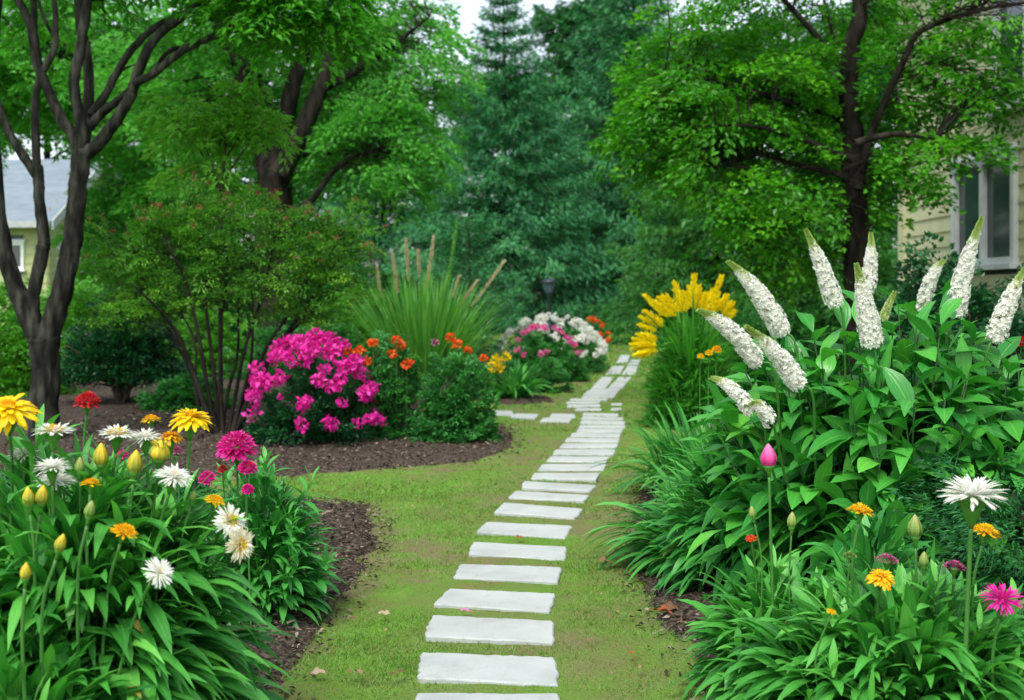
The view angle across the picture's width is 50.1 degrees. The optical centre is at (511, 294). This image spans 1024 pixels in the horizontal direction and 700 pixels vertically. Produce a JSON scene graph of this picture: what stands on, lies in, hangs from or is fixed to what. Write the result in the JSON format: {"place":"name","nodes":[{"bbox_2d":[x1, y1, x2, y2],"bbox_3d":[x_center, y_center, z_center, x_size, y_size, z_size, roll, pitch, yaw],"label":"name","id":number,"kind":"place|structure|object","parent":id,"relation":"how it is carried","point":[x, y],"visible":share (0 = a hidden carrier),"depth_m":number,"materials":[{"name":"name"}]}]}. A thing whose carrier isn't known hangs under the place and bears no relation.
{"place":"outdoors","nodes":[
{"label":"outdoors","id":0,"kind":"place"},
{"bbox_2d":[0,159,119,324],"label":"house","id":1,"kind":"structure","parent":0,"point":[19,200],"depth_m":34.45,"materials":[{"name":"yellow"}]},
{"bbox_2d":[12,239,26,271],"bbox_3d":[-15.489,-1.210,34.091,0.780,1.000,0.200,0,0,8],"label":"window","id":2,"kind":"structure","parent":1,"relation":"in","point":[18,247],"depth_m":34.07,"materials":[{"name":"white paint"}]},
{"bbox_2d":[5,302,839,699],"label":"lawn","id":3,"kind":"structure","parent":0,"point":[423,602],"depth_m":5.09,"materials":[{"name":"plant"}]},
{"bbox_2d":[71,214,162,312],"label":"shrub","id":4,"kind":"object","parent":3,"relation":"on","point":[83,276],"visible":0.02,"depth_m":29.58,"materials":[{"name":"green plant"}]},
{"bbox_2d":[0,0,256,331],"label":"tree","id":5,"kind":"object","parent":3,"relation":"on","point":[119,200],"visible":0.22,"depth_m":25.11,"materials":[{"name":"green plant"}]},
{"bbox_2d":[79,233,250,342],"bbox_3d":[-8.978,-0.267,29.978,6.252,3.510,2.709,0,0,0],"label":"shrub","id":6,"kind":"object","parent":3,"relation":"on","point":[233,329],"visible":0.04,"depth_m":29.58,"materials":[{"name":"green plant"}]},
{"bbox_2d":[0,372,512,477],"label":"mulch bed","id":7,"kind":"object","parent":3,"relation":"on","point":[68,411],"visible":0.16,"depth_m":9.47,"materials":[{"name":"brown soil"}]},
{"bbox_2d":[0,277,87,397],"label":"hedge shrub","id":8,"kind":"object","parent":7,"relation":"on","point":[15,372],"visible":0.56,"depth_m":14.23,"materials":[{"name":"green plant"}]},
{"bbox_2d":[21,275,144,380],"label":"shrub","id":9,"kind":"object","parent":7,"relation":"on","point":[77,306],"visible":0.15,"depth_m":17.24,"materials":[{"name":"green plant"}]},
{"bbox_2d":[59,290,194,402],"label":"shrub","id":10,"kind":"object","parent":7,"relation":"on","point":[124,357],"visible":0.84,"depth_m":13.12,"materials":[{"name":"green plant"}]},
{"bbox_2d":[134,370,238,411],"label":"shrub","id":11,"kind":"object","parent":7,"relation":"on","point":[175,393],"visible":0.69,"depth_m":12.41,"materials":[{"name":"green plant"}]},
{"bbox_2d":[0,0,401,439],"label":"tree","id":12,"kind":"object","parent":7,"relation":"on","point":[250,21],"visible":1,"depth_m":9.96,"materials":[{"name":"green plant"}]},
{"bbox_2d":[160,305,258,377],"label":"shrub","id":13,"kind":"object","parent":7,"relation":"on","point":[230,340],"visible":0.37,"depth_m":17.75,"materials":[{"name":"green plant"}]},
{"bbox_2d":[132,75,303,396],"bbox_3d":[-2.943,-0.510,10.976,1.811,3.392,1.279,0,0,0],"label":"sapling","id":14,"kind":"object","parent":7,"relation":"on","point":[243,129],"visible":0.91,"depth_m":10.88,"materials":[{"name":"green plant"}]},
{"bbox_2d":[77,168,387,433],"bbox_3d":[-2.659,0.148,10.395,2.978,2.670,1.335,0,0,0],"label":"fan shrub","id":15,"kind":"object","parent":7,"relation":"on","point":[283,234],"visible":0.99,"depth_m":10.28,"materials":[{"name":"green plant"}]},
{"bbox_2d":[216,314,369,381],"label":"shrub","id":16,"kind":"object","parent":7,"relation":"on","point":[263,336],"visible":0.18,"depth_m":16.84,"materials":[{"name":"green plant"}]},
{"bbox_2d":[241,328,386,447],"bbox_3d":[-1.801,0.835,9.824,1.245,1.081,1.208,0,0,-44],"label":"azalea","id":17,"kind":"object","parent":7,"relation":"on","point":[320,392],"visible":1,"depth_m":9.64,"materials":[{"name":"pink plant"}]},
{"bbox_2d":[338,329,424,441],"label":"bush","id":18,"kind":"object","parent":7,"relation":"on","point":[381,372],"visible":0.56,"depth_m":10.12,"materials":[{"name":"green plant"}]},
{"bbox_2d":[409,346,504,443],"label":"bush","id":19,"kind":"object","parent":7,"relation":"on","point":[452,414],"visible":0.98,"depth_m":9.79,"materials":[{"name":"green plant"}]},
{"bbox_2d":[177,497,382,699],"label":"mulch bed","id":20,"kind":"object","parent":3,"relation":"on","point":[286,644],"visible":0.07,"depth_m":5.14,"materials":[{"name":"soil"}]},
{"bbox_2d":[0,393,43,534],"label":"yellow daisy","id":21,"kind":"object","parent":20,"relation":"on","point":[12,413],"visible":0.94,"depth_m":3.00,"materials":[{"name":"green plant"}]},
{"bbox_2d":[19,562,31,699],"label":"flower bud","id":22,"kind":"object","parent":20,"relation":"on","point":[25,573],"visible":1,"depth_m":2.60,"materials":[{"name":"plant"}]},
{"bbox_2d":[22,487,36,641],"bbox_3d":[-1.249,0.923,2.828,0.033,0.856,0.050,0,0,-35],"label":"flower bud","id":23,"kind":"object","parent":20,"relation":"on","point":[28,495],"visible":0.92,"depth_m":2.82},
{"bbox_2d":[35,485,48,629],"bbox_3d":[-1.234,0.924,2.868,0.033,0.853,0.052,0,0,-39],"label":"flower bud","id":24,"kind":"object","parent":20,"relation":"on","point":[42,497],"visible":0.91,"depth_m":2.85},
{"bbox_2d":[39,534,66,692],"bbox_3d":[-1.120,0.966,2.665,0.074,0.769,0.036,0,0,24],"label":"flower bud","id":25,"kind":"object","parent":20,"relation":"on","point":[60,543],"visible":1,"depth_m":2.66,"materials":[{"name":"plant"}]},
{"bbox_2d":[33,456,72,612],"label":"white daisy","id":26,"kind":"object","parent":20,"relation":"on","point":[52,469],"visible":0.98,"depth_m":2.90,"materials":[{"name":"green plant"}]},
{"bbox_2d":[31,422,75,515],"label":"white daisy","id":27,"kind":"object","parent":20,"relation":"on","point":[53,434],"visible":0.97,"depth_m":2.99,"materials":[{"name":"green plant"}]},
{"bbox_2d":[0,612,161,699],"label":"leafy perennial","id":28,"kind":"object","parent":20,"relation":"on","point":[10,681],"visible":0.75,"depth_m":2.72,"materials":[{"name":"green plant"}]},
{"bbox_2d":[76,501,95,685],"bbox_3d":[-1.089,0.936,2.787,0.064,0.828,0.034,0,0,32],"label":"flower bud","id":29,"kind":"object","parent":20,"relation":"on","point":[89,511],"visible":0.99,"depth_m":2.78,"materials":[{"name":"plant"}]},
{"bbox_2d":[73,390,101,447],"bbox_3d":[-1.279,0.819,3.300,0.083,1.063,0.088,0,0,0],"label":"red zinnia","id":30,"kind":"object","parent":20,"relation":"on","point":[85,404],"visible":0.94,"depth_m":3.30,"materials":[{"name":"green plant"}]},
{"bbox_2d":[79,478,101,662],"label":"yellow button flower","id":31,"kind":"object","parent":20,"relation":"on","point":[90,483],"visible":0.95,"depth_m":2.89,"materials":[{"name":"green plant"}]},
{"bbox_2d":[93,443,108,626],"bbox_3d":[-1.143,0.882,3.056,0.040,0.937,0.052,0,0,20],"label":"flower bud","id":32,"kind":"object","parent":20,"relation":"on","point":[100,457],"visible":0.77,"depth_m":3.04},
{"bbox_2d":[99,424,137,504],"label":"white daisy","id":33,"kind":"object","parent":20,"relation":"on","point":[117,436],"visible":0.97,"depth_m":3.14,"materials":[{"name":"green plant"}]},
{"bbox_2d":[99,522,138,674],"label":"yellow button flower","id":34,"kind":"object","parent":20,"relation":"on","point":[125,531],"visible":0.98,"depth_m":2.83,"materials":[{"name":"orange plant"}]},
{"bbox_2d":[127,449,142,595],"bbox_3d":[-1.045,0.888,3.005,0.066,0.925,0.040,0,0,24],"label":"flower bud","id":35,"kind":"object","parent":20,"relation":"on","point":[134,464],"visible":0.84,"depth_m":2.99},
{"bbox_2d":[112,556,172,692],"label":"white daisy","id":36,"kind":"object","parent":20,"relation":"on","point":[159,569],"visible":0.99,"depth_m":2.75,"materials":[{"name":"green plant"}]},
{"bbox_2d":[127,428,162,524],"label":"white daisy","id":37,"kind":"object","parent":20,"relation":"on","point":[144,442],"visible":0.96,"depth_m":3.19,"materials":[{"name":"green plant"}]},
{"bbox_2d":[0,404,301,699],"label":"leafy perennial","id":38,"kind":"object","parent":20,"relation":"on","point":[210,657],"visible":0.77,"depth_m":2.97,"materials":[{"name":"green plant"}]},
{"bbox_2d":[149,438,171,628],"bbox_3d":[-0.982,0.875,3.056,0.060,0.951,0.088,0,0,-27],"label":"flower bud","id":39,"kind":"object","parent":20,"relation":"on","point":[159,452],"visible":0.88,"depth_m":3.04,"materials":[{"name":"plant"}]},
{"bbox_2d":[154,462,193,642],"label":"white daisy","id":40,"kind":"object","parent":20,"relation":"on","point":[173,479],"visible":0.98,"depth_m":3.00,"materials":[{"name":"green plant"}]},
{"bbox_2d":[169,408,213,590],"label":"yellow daisy","id":41,"kind":"object","parent":20,"relation":"on","point":[190,422],"visible":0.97,"depth_m":3.19,"materials":[{"name":"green plant"}]},
{"bbox_2d":[174,502,246,645],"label":"white daisy","id":42,"kind":"object","parent":20,"relation":"on","point":[223,522],"visible":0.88,"depth_m":3.04,"materials":[{"name":"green plant"}]},
{"bbox_2d":[175,526,254,646],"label":"white daisy","id":43,"kind":"object","parent":20,"relation":"on","point":[239,543],"visible":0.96,"depth_m":3.00,"materials":[{"name":"beige plant"}]},
{"bbox_2d":[156,476,279,586],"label":"ground shrub","id":44,"kind":"object","parent":20,"relation":"on","point":[195,484],"visible":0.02,"depth_m":4.89,"materials":[{"name":"green plant"}]},
{"bbox_2d":[215,429,258,570],"bbox_3d":[-1.104,0.946,4.403,0.171,0.810,0.165,0,0,0],"label":"magenta carnation","id":45,"kind":"object","parent":20,"relation":"on","point":[236,448],"visible":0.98,"depth_m":4.38,"materials":[{"name":"pink plant"}]},
{"bbox_2d":[199,446,346,629],"bbox_3d":[-1.042,1.048,4.601,0.703,0.834,0.693,0,0,0],"label":"leafy perennial","id":46,"kind":"object","parent":20,"relation":"on","point":[278,540],"visible":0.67,"depth_m":4.51,"materials":[{"name":"green plant"}]},
{"bbox_2d":[79,0,488,348],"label":"tree","id":47,"kind":"object","parent":3,"relation":"on","point":[355,142],"visible":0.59,"depth_m":19.66,"materials":[{"name":"green plant"}]},
{"bbox_2d":[216,64,362,251],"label":"woodland tree","id":48,"kind":"object","parent":3,"relation":"on","point":[249,177],"visible":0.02,"depth_m":54.59,"materials":[{"name":"green plant"}]},
{"bbox_2d":[226,249,418,340],"bbox_3d":[-4.502,0.164,27.088,5.406,2.600,2.685,0,0,0],"label":"shrub","id":49,"kind":"object","parent":3,"relation":"on","point":[384,275],"visible":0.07,"depth_m":26.73,"materials":[{"name":"green plant"}]},
{"bbox_2d":[309,284,403,359],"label":"shrub","id":50,"kind":"object","parent":3,"relation":"on","point":[365,333],"visible":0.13,"depth_m":18.81,"materials":[{"name":"green plant"}]},
{"bbox_2d":[293,15,489,314],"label":"conifer tree","id":51,"kind":"object","parent":3,"relation":"on","point":[384,241],"visible":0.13,"depth_m":48.88,"materials":[{"name":"green plant"}]},
{"bbox_2d":[416,211,539,373],"bbox_3d":[-0.715,0.028,17.877,2.444,2.831,2.400,0,0,-29],"label":"young spruce","id":52,"kind":"object","parent":3,"relation":"on","point":[486,276],"visible":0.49,"depth_m":17.86,"materials":[{"name":"green plant"}]},
{"bbox_2d":[0,388,957,699],"bbox_3d":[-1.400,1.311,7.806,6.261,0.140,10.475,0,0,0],"label":"bark mulch","id":53,"kind":"object","parent":3,"relation":"on","point":[382,547],"visible":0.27,"depth_m":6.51,"materials":[{"name":"wood"}]},
{"bbox_2d":[579,444,740,592],"bbox_3d":[1.129,1.113,5.516,1.510,0.707,1.503,0,0,38],"label":"daylily","id":54,"kind":"object","parent":53,"relation":"on","point":[646,534],"visible":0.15,"depth_m":5.42,"materials":[{"name":"green plant"}]},
{"bbox_2d":[636,430,708,526],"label":"daylily","id":55,"kind":"object","parent":53,"relation":"on","point":[685,462],"visible":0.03,"depth_m":6.47,"materials":[{"name":"green plant"}]},
{"bbox_2d":[591,400,777,502],"bbox_3d":[1.381,1.069,7.421,1.793,0.772,1.804,0,0,0],"label":"daylily","id":56,"kind":"object","parent":53,"relation":"on","point":[662,443],"visible":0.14,"depth_m":7.37,"materials":[{"name":"green plant"}]},
{"bbox_2d":[620,272,764,430],"bbox_3d":[1.845,0.661,11.185,1.589,1.771,1.672,0,0,0],"label":"goldenrod","id":57,"kind":"object","parent":53,"relation":"on","point":[677,375],"visible":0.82,"depth_m":10.96,"materials":[{"name":"green plant"}]},
{"bbox_2d":[638,440,788,601],"bbox_3d":[1.075,1.025,5.011,0.977,0.885,0.925,0,0,0],"label":"leafy perennial","id":58,"kind":"object","parent":53,"relation":"on","point":[679,544],"visible":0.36,"depth_m":4.90,"materials":[{"name":"green plant"}]},
{"bbox_2d":[760,444,776,622],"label":"pink tulip","id":59,"kind":"object","parent":53,"relation":"on","point":[768,458],"visible":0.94,"depth_m":3.50,"materials":[{"name":"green plant"}]},
{"bbox_2d":[665,540,898,699],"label":"leafy perennial","id":60,"kind":"object","parent":53,"relation":"on","point":[720,630],"visible":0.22,"depth_m":3.67,"materials":[{"name":"green plant"}]},
{"bbox_2d":[583,0,1023,374],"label":"tree","id":61,"kind":"object","parent":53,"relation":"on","point":[721,136],"visible":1,"depth_m":12.12,"materials":[{"name":"green plant"}]},
{"bbox_2d":[675,216,1023,618],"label":"flowering shrub","id":62,"kind":"object","parent":53,"relation":"on","point":[889,425],"visible":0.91,"depth_m":4.40,"materials":[{"name":"green plant"}]},
{"bbox_2d":[847,502,873,683],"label":"amber button flower","id":63,"kind":"object","parent":53,"relation":"on","point":[860,512],"visible":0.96,"depth_m":3.40,"materials":[{"name":"orange plant"}]},
{"bbox_2d":[709,537,1023,699],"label":"leafy perennial","id":64,"kind":"object","parent":53,"relation":"on","point":[915,636],"visible":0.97,"depth_m":3.21,"materials":[{"name":"green plant"}]},
{"bbox_2d":[801,501,931,599],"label":"leafy perennial","id":65,"kind":"object","parent":53,"relation":"on","point":[872,536],"visible":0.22,"depth_m":3.72,"materials":[{"name":"green plant"}]},
{"bbox_2d":[865,569,895,650],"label":"amber button flower","id":66,"kind":"object","parent":53,"relation":"on","point":[879,578],"visible":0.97,"depth_m":3.19,"materials":[{"name":"yellow plant"}]},
{"bbox_2d":[907,514,922,699],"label":"green bud","id":67,"kind":"object","parent":53,"relation":"on","point":[915,529],"visible":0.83,"depth_m":3.39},
{"bbox_2d":[838,230,1023,393],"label":"shrub","id":68,"kind":"object","parent":53,"relation":"on","point":[909,292],"visible":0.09,"depth_m":10.53,"materials":[{"name":"green plant"}]},
{"bbox_2d":[868,445,1023,622],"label":"juniper","id":69,"kind":"object","parent":53,"relation":"on","point":[953,531],"visible":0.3,"depth_m":3.92,"materials":[{"name":"green plant"}]},
{"bbox_2d":[936,475,1009,695],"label":"white cornflower","id":70,"kind":"object","parent":53,"relation":"on","point":[973,501],"visible":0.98,"depth_m":3.05,"materials":[{"name":"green plant"}]},
{"bbox_2d":[971,522,1001,691],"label":"amber button flower","id":71,"kind":"object","parent":53,"relation":"on","point":[986,533],"visible":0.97,"depth_m":3.30,"materials":[{"name":"orange plant"}]},
{"bbox_2d":[964,263,1023,411],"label":"shrub","id":72,"kind":"object","parent":53,"relation":"on","point":[1017,327],"visible":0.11,"depth_m":9.51,"materials":[{"name":"green plant"}]},
{"bbox_2d":[978,582,1023,698],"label":"magenta thistle","id":73,"kind":"object","parent":53,"relation":"on","point":[1002,601],"visible":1,"depth_m":3.00,"materials":[{"name":"pink plant"}]},
{"bbox_2d":[415,693,559,699],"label":"stepping stone","id":74,"kind":"object","parent":3,"relation":"on","point":[478,696],"visible":1,"depth_m":3.64,"materials":[{"name":"stone"}]},
{"bbox_2d":[417,652,558,686],"bbox_3d":[-0.087,1.360,3.918,0.509,0.058,0.322,0,0,0],"label":"stepping stone","id":75,"kind":"object","parent":3,"relation":"on","point":[452,668],"visible":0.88,"depth_m":3.89,"materials":[{"name":"stone"}]},
{"bbox_2d":[422,70,553,290],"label":"woodland tree","id":76,"kind":"object","parent":3,"relation":"on","point":[499,103],"visible":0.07,"depth_m":59.33,"materials":[{"name":"green plant"}]},
{"bbox_2d":[425,615,554,645],"bbox_3d":[-0.084,1.360,4.384,0.526,0.060,0.288,0,0,6],"label":"stepping stone","id":77,"kind":"object","parent":3,"relation":"on","point":[469,629],"visible":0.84,"depth_m":4.34,"materials":[{"name":"stone"}]},
{"bbox_2d":[434,589,555,613],"bbox_3d":[-0.070,1.360,4.800,0.510,0.057,0.290,0,0,8],"label":"stepping stone","id":78,"kind":"object","parent":3,"relation":"on","point":[531,602],"visible":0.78,"depth_m":4.77,"materials":[{"name":"stone"}]},
{"bbox_2d":[453,564,561,584],"bbox_3d":[-0.022,1.360,5.268,0.526,0.055,0.277,0,0,11],"label":"stepping stone","id":79,"kind":"object","parent":3,"relation":"on","point":[546,575],"visible":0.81,"depth_m":5.23,"materials":[{"name":"stone"}]},
{"bbox_2d":[380,0,639,333],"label":"conifer tree","id":80,"kind":"object","parent":3,"relation":"on","point":[517,233],"visible":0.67,"depth_m":40.18,"materials":[{"name":"green plant"}]},
{"bbox_2d":[473,394,553,404],"bbox_3d":[0.025,1.362,13.995,1.600,0.121,1.800,0,0,0],"label":"mulch bed","id":81,"kind":"object","parent":3,"relation":"on","point":[533,399],"visible":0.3,"depth_m":13.68,"materials":[{"name":"soil"}]},
{"bbox_2d":[472,351,555,401],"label":"hosta","id":82,"kind":"object","parent":81,"relation":"on","point":[516,385],"visible":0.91,"depth_m":13.87,"materials":[{"name":"green plant"}]},
{"bbox_2d":[469,542,566,560],"bbox_3d":[0.030,1.360,5.710,0.529,0.059,0.284,0,0,9],"label":"stepping stone","id":83,"kind":"object","parent":3,"relation":"on","point":[502,550],"visible":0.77,"depth_m":5.69,"materials":[{"name":"stone"}]},
{"bbox_2d":[477,522,571,538],"bbox_3d":[0.073,1.360,6.233,0.528,0.054,0.331,0,0,13],"label":"stepping stone","id":84,"kind":"object","parent":3,"relation":"on","point":[549,531],"visible":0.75,"depth_m":6.20,"materials":[{"name":"stone"}]},
{"bbox_2d":[494,503,582,519],"bbox_3d":[0.164,1.360,6.784,0.546,0.062,0.334,0,0,17],"label":"stepping stone","id":85,"kind":"object","parent":3,"relation":"on","point":[526,510],"visible":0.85,"depth_m":6.72,"materials":[{"name":"stone"}]},
{"bbox_2d":[501,323,581,380],"bbox_3d":[0.452,0.930,17.235,1.318,0.990,1.066,0,0,25],"label":"phlox","id":86,"kind":"object","parent":3,"relation":"on","point":[536,347],"visible":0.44,"depth_m":17.08,"materials":[{"name":"pink plant"}]},
{"bbox_2d":[508,491,588,503],"bbox_3d":[0.242,1.360,7.260,0.538,0.057,0.272,0,0,16],"label":"stepping stone","id":87,"kind":"object","parent":3,"relation":"on","point":[544,496],"visible":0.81,"depth_m":7.20,"materials":[{"name":"stone"}]},
{"bbox_2d":[524,355,575,393],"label":"bush","id":88,"kind":"object","parent":3,"relation":"on","point":[548,367],"visible":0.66,"depth_m":15.06,"materials":[{"name":"green plant"}]},
{"bbox_2d":[495,312,608,373],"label":"hydrangea","id":89,"kind":"object","parent":3,"relation":"on","point":[579,338],"visible":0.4,"depth_m":18.77,"materials":[{"name":"white plant"}]},
{"bbox_2d":[522,481,595,493],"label":"stepping stone","id":90,"kind":"object","parent":3,"relation":"on","point":[552,487],"visible":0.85,"depth_m":7.57,"materials":[{"name":"stone"}]},
{"bbox_2d":[531,473,600,482],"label":"stepping stone","id":91,"kind":"object","parent":3,"relation":"on","point":[587,477],"visible":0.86,"depth_m":8.01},
{"bbox_2d":[538,464,605,471],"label":"stepping stone","id":92,"kind":"object","parent":3,"relation":"on","point":[564,467],"visible":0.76,"depth_m":8.43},
{"bbox_2d":[558,351,591,381],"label":"bush","id":93,"kind":"object","parent":3,"relation":"on","point":[580,371],"visible":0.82,"depth_m":16.88,"materials":[{"name":"green plant"}]},
{"bbox_2d":[546,456,609,463],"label":"stepping stone","id":94,"kind":"object","parent":3,"relation":"on","point":[573,459],"visible":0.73,"depth_m":8.85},
{"bbox_2d":[495,0,670,232],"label":"woodland tree","id":95,"kind":"object","parent":3,"relation":"on","point":[544,21],"visible":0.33,"depth_m":69.32,"materials":[{"name":"green plant"}]},
{"bbox_2d":[553,449,615,456],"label":"stepping stone","id":96,"kind":"object","parent":3,"relation":"on","point":[587,452],"visible":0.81,"depth_m":9.25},
{"bbox_2d":[495,0,738,330],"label":"conifer tree","id":97,"kind":"object","parent":3,"relation":"on","point":[622,31],"visible":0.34,"depth_m":45.05,"materials":[{"name":"green plant"}]},
{"bbox_2d":[583,57,840,345],"bbox_3d":[5.776,-2.180,30.206,7.440,8.818,7.064,0,0,33],"label":"conifer tree","id":98,"kind":"object","parent":3,"relation":"on","point":[663,272],"visible":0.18,"depth_m":29.27,"materials":[{"name":"green plant"}]},
{"bbox_2d":[710,296,796,360],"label":"shrub","id":99,"kind":"object","parent":3,"relation":"on","point":[746,315],"visible":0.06,"depth_m":19.72,"materials":[{"name":"green plant"}]},
{"bbox_2d":[727,301,840,385],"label":"shrub","id":100,"kind":"object","parent":3,"relation":"on","point":[806,332],"visible":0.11,"depth_m":15.83,"materials":[{"name":"green plant"}]},
{"bbox_2d":[713,76,897,353],"bbox_3d":[7.599,-1.676,27.076,6.101,7.558,6.426,0,0,8],"label":"conifer tree","id":101,"kind":"object","parent":3,"relation":"on","point":[829,317],"visible":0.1,"depth_m":26.21,"materials":[{"name":"green plant"}]},
{"bbox_2d":[738,29,897,265],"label":"woodland tree","id":102,"kind":"object","parent":3,"relation":"on","point":[879,69],"depth_m":50.04,"materials":[{"name":"green plant"}]},
{"bbox_2d":[813,0,897,267],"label":"woodland tree","id":103,"kind":"object","parent":3,"relation":"on","point":[867,24],"visible":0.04,"depth_m":55.77,"materials":[{"name":"green plant"}]},
{"bbox_2d":[898,0,1023,365],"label":"house","id":104,"kind":"structure","parent":3,"relation":"on","point":[997,202],"depth_m":14.05,"materials":[{"name":"wood"}]},
{"bbox_2d":[946,141,1021,271],"bbox_3d":[6.040,-1.070,14.085,0.200,1.520,2.030,0,0,0],"label":"window","id":105,"kind":"structure","parent":104,"relation":"in","point":[996,200],"depth_m":13.93,"materials":[{"name":"white paint"}]},
{"bbox_2d":[984,0,1023,118],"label":"window","id":106,"kind":"structure","parent":104,"relation":"in","point":[1015,10],"depth_m":13.31,"materials":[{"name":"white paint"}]},
{"bbox_2d":[338,217,515,388],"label":"reed grass","id":107,"kind":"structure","parent":0,"point":[427,322],"depth_m":14.16,"materials":[{"name":"plant"}]},
{"bbox_2d":[0,0,897,294],"label":"sky","id":108,"kind":"structure","parent":0,"point":[469,9],"materials":[{"name":"white"}]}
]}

